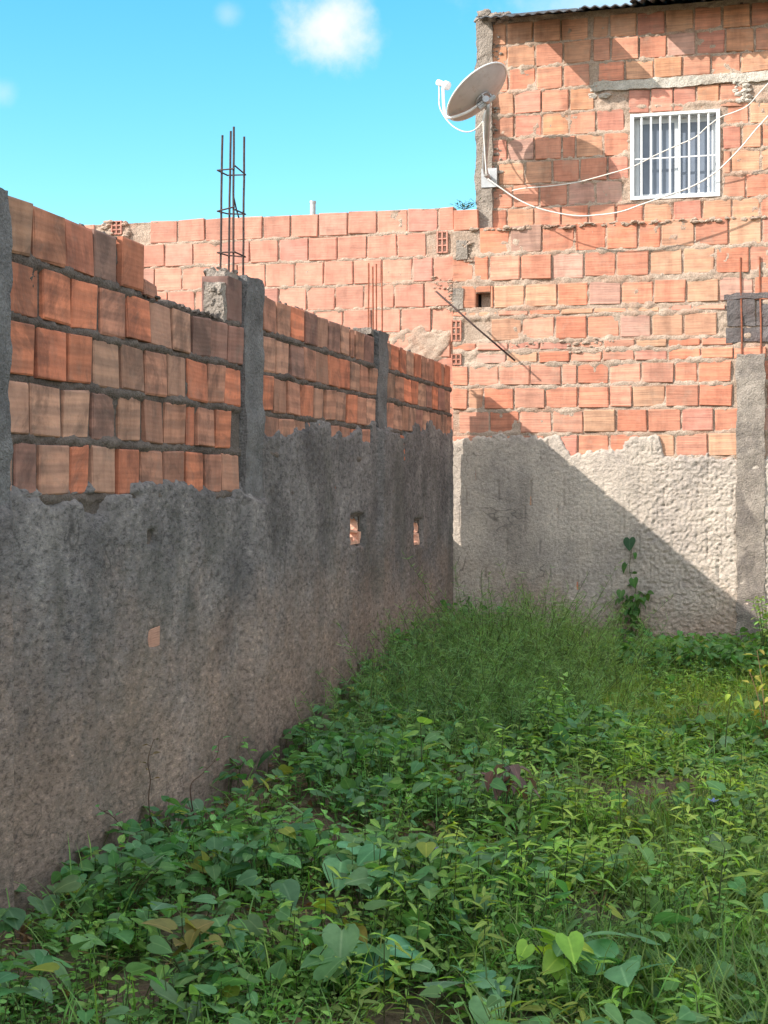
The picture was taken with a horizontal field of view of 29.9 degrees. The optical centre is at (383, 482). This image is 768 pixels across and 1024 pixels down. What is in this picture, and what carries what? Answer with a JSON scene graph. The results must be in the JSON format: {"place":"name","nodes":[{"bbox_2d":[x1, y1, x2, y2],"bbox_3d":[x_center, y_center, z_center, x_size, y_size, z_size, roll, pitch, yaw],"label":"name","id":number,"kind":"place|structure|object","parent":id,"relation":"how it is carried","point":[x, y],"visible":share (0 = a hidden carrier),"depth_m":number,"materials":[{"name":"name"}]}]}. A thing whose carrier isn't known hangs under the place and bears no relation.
{"place":"outdoors","nodes":[
{"label":"outdoors","id":0,"kind":"place"},
{"bbox_2d":[0,0,631,224],"label":"sky","id":1,"kind":"structure","parent":0,"point":[115,110],"materials":[{"name":"blue"}]},
{"bbox_2d":[0,651,767,1023],"bbox_3d":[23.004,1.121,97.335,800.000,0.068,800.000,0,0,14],"label":"ground","id":2,"kind":"structure","parent":0,"point":[378,1018],"depth_m":3.55,"materials":[{"name":"green plant"}]},
{"bbox_2d":[0,949,73,1005],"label":"creeper shoot","id":3,"kind":"object","parent":2,"relation":"on","point":[41,983],"visible":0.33,"depth_m":2.99,"materials":[{"name":"green plant"}]},
{"bbox_2d":[95,804,126,842],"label":"wall twig","id":4,"kind":"object","parent":2,"relation":"on","point":[120,823],"depth_m":4.11,"materials":[{"name":"green plant"}]},
{"bbox_2d":[91,849,185,925],"bbox_3d":[-0.618,1.030,3.579,0.226,0.193,0.186,0,0,37],"label":"leafy weed","id":5,"kind":"object","parent":2,"relation":"on","point":[114,859],"visible":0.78,"depth_m":3.58,"materials":[{"name":"green plant"}]},
{"bbox_2d":[140,738,159,826],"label":"wall twig","id":6,"kind":"object","parent":2,"relation":"on","point":[155,752],"depth_m":4.36,"materials":[{"name":"brown plant"}]},
{"bbox_2d":[142,917,224,964],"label":"yellowing weed","id":7,"kind":"object","parent":2,"relation":"on","point":[194,928],"visible":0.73,"depth_m":3.23,"materials":[{"name":"green plant"}]},
{"bbox_2d":[150,894,240,954],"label":"creeper shoot","id":8,"kind":"object","parent":2,"relation":"on","point":[220,921],"visible":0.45,"depth_m":3.37,"materials":[{"name":"green plant"}]},
{"bbox_2d":[146,946,253,1019],"bbox_3d":[-0.394,1.057,3.010,0.210,0.159,0.194,0,0,-26],"label":"leafy weed","id":9,"kind":"object","parent":2,"relation":"on","point":[209,966],"visible":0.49,"depth_m":3.00,"materials":[{"name":"green plant"}]},
{"bbox_2d":[190,736,229,814],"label":"wall twig","id":10,"kind":"object","parent":2,"relation":"on","point":[213,748],"depth_m":4.83,"materials":[{"name":"brown plant"}]},
{"bbox_2d":[0,126,453,934],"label":"boundary wall","id":11,"kind":"structure","parent":2,"relation":"on","point":[226,506],"depth_m":4.69,"materials":[{"name":"ceramic"}]},
{"bbox_2d":[215,802,309,846],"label":"creeper shoot","id":12,"kind":"object","parent":2,"relation":"on","point":[238,824],"visible":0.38,"depth_m":4.40,"materials":[{"name":"green plant"}]},
{"bbox_2d":[84,207,478,429],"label":"boundary wall","id":13,"kind":"structure","parent":2,"relation":"on","point":[316,264],"depth_m":9.38,"materials":[{"name":"brick"}]},
{"bbox_2d":[310,201,315,214],"bbox_3d":[-0.487,-0.301,9.842,0.046,3.242,0.046,0,0,14],"label":"pipe stub","id":14,"kind":"object","parent":13,"relation":"on","point":[312,207],"visible":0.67,"depth_m":9.82,"materials":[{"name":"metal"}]},
{"bbox_2d":[452,198,480,209],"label":"wall weed","id":15,"kind":"object","parent":13,"relation":"on","point":[462,206],"depth_m":9.16,"materials":[{"name":"green plant"}]},
{"bbox_2d":[311,918,367,977],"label":"yellowing weed","id":16,"kind":"object","parent":2,"relation":"on","point":[362,930],"visible":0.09,"depth_m":3.21,"materials":[{"name":"green plant"}]},
{"bbox_2d":[322,841,398,915],"bbox_3d":[-0.051,1.028,3.657,0.212,0.199,0.298,0,0,-1],"label":"creeper shoot","id":17,"kind":"object","parent":2,"relation":"on","point":[340,862],"visible":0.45,"depth_m":3.67,"materials":[{"name":"green plant"}]},
{"bbox_2d":[0,622,767,1023],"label":"weeds","id":18,"kind":"object","parent":2,"relation":"on","point":[304,980],"visible":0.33,"depth_m":3.65,"materials":[{"name":"green plant"}]},
{"bbox_2d":[0,596,767,1023],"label":"creeping vine","id":19,"kind":"object","parent":2,"relation":"on","point":[334,936],"visible":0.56,"depth_m":3.86,"materials":[{"name":"green plant"}]},
{"bbox_2d":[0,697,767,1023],"bbox_3d":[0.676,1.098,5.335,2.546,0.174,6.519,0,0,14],"label":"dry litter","id":20,"kind":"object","parent":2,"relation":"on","point":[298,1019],"visible":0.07,"depth_m":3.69,"materials":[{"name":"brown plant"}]},
{"bbox_2d":[343,928,465,988],"bbox_3d":[0.038,1.063,3.177,0.270,0.141,0.231,0,0,14],"label":"creeper shoot","id":21,"kind":"object","parent":2,"relation":"on","point":[426,965],"visible":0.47,"depth_m":3.12,"materials":[{"name":"green plant"}]},
{"bbox_2d":[403,709,440,795],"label":"upright weed","id":22,"kind":"object","parent":2,"relation":"on","point":[421,720],"visible":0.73,"depth_m":5.11,"materials":[{"name":"green plant"}]},
{"bbox_2d":[423,964,539,1023],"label":"creeper shoot","id":23,"kind":"object","parent":2,"relation":"on","point":[476,1007],"visible":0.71,"depth_m":2.96,"materials":[{"name":"green plant"}]},
{"bbox_2d":[292,550,689,785],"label":"feathery weeds","id":24,"kind":"object","parent":2,"relation":"on","point":[491,661],"visible":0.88,"depth_m":6.59,"materials":[{"name":"green plant"}]},
{"bbox_2d":[471,764,539,837],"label":"purple weed","id":25,"kind":"object","parent":2,"relation":"on","point":[513,769],"visible":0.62,"depth_m":4.56,"materials":[{"name":"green plant"}]},
{"bbox_2d":[476,772,568,904],"bbox_3d":[0.364,0.953,3.794,0.263,0.355,0.234,0,0,1],"label":"upright weed","id":26,"kind":"object","parent":2,"relation":"on","point":[520,837],"visible":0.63,"depth_m":3.80,"materials":[{"name":"green plant"}]},
{"bbox_2d":[516,928,593,1007],"bbox_3d":[0.361,1.038,3.049,0.145,0.190,0.124,0,0,36],"label":"yellowing weed","id":27,"kind":"object","parent":2,"relation":"on","point":[572,945],"visible":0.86,"depth_m":3.02,"materials":[{"name":"green plant"}]},
{"bbox_2d":[446,215,767,656],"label":"boundary wall","id":28,"kind":"structure","parent":2,"relation":"on","point":[610,408],"depth_m":8.88,"materials":[{"name":"ceramic"}]},
{"bbox_2d":[436,291,514,360],"bbox_3d":[0.568,-0.970,8.930,0.498,0.442,0.012,0,0,2],"label":"metal rod","id":29,"kind":"object","parent":28,"relation":"attached to","point":[471,323],"visible":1,"depth_m":8.93,"materials":[{"name":"metal"}]},
{"bbox_2d":[615,537,653,641],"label":"climbing vine","id":30,"kind":"object","parent":28,"relation":"attached to","point":[633,612],"visible":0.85,"depth_m":8.78,"materials":[{"name":"green plant"}]},
{"bbox_2d":[552,931,668,996],"bbox_3d":[0.476,1.044,3.031,0.249,0.182,0.298,0,0,14],"label":"creeper shoot","id":31,"kind":"object","parent":2,"relation":"on","point":[617,973],"visible":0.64,"depth_m":3.04,"materials":[{"name":"green plant"}]},
{"bbox_2d":[474,0,767,306],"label":"house","id":32,"kind":"structure","parent":2,"relation":"on","point":[587,92],"depth_m":8.96,"materials":[{"name":"brick"}]},
{"bbox_2d":[436,62,506,187],"bbox_3d":[0.537,-2.182,8.843,0.416,0.676,0.650,0,0,-4],"label":"satellite dish","id":33,"kind":"object","parent":32,"relation":"attached to","point":[476,91],"visible":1,"depth_m":8.70,"materials":[{"name":"grey paint"}]},
{"bbox_2d":[487,116,767,216],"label":"cable","id":34,"kind":"object","parent":32,"relation":"attached to","point":[732,156],"visible":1,"depth_m":8.64,"materials":[{"name":"white plastic"}]},
{"bbox_2d":[512,83,767,190],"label":"cable","id":35,"kind":"object","parent":32,"relation":"attached to","point":[650,157],"visible":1,"depth_m":8.74,"materials":[{"name":"white plastic"}]},
{"bbox_2d":[630,109,719,200],"bbox_3d":[1.803,-2.017,8.918,0.542,0.533,0.107,0,0,14],"label":"window","id":36,"kind":"structure","parent":32,"relation":"in","point":[680,167],"depth_m":8.93,"materials":[{"name":"white paint"}]},
{"bbox_2d":[680,704,712,733],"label":"twiggy weed","id":37,"kind":"object","parent":2,"relation":"on","point":[697,714],"visible":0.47,"depth_m":6.16,"materials":[{"name":"green plant"}]},
{"bbox_2d":[709,798,718,831],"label":"flower","id":38,"kind":"object","parent":2,"relation":"on","point":[714,807],"visible":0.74,"depth_m":4.27,"materials":[{"name":"purple plant"}]},
{"bbox_2d":[677,833,760,944],"bbox_3d":[0.786,0.985,3.390,0.206,0.288,0.192,0,0,14],"label":"upright weed","id":39,"kind":"object","parent":2,"relation":"on","point":[705,888],"visible":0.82,"depth_m":3.38,"materials":[{"name":"green plant"}]},
{"bbox_2d":[715,691,743,755],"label":"seedling","id":40,"kind":"object","parent":2,"relation":"on","point":[727,697],"visible":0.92,"depth_m":5.72,"materials":[{"name":"green plant"}]},
{"bbox_2d":[742,649,767,741],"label":"dry stalk plant","id":41,"kind":"object","parent":2,"relation":"on","point":[757,703],"visible":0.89,"depth_m":5.98,"materials":[{"name":"green plant"}]},
{"bbox_2d":[745,596,767,658],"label":"leafy bush","id":42,"kind":"object","parent":2,"relation":"on","point":[758,608],"visible":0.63,"depth_m":7.96,"materials":[{"name":"green plant"}]}
]}

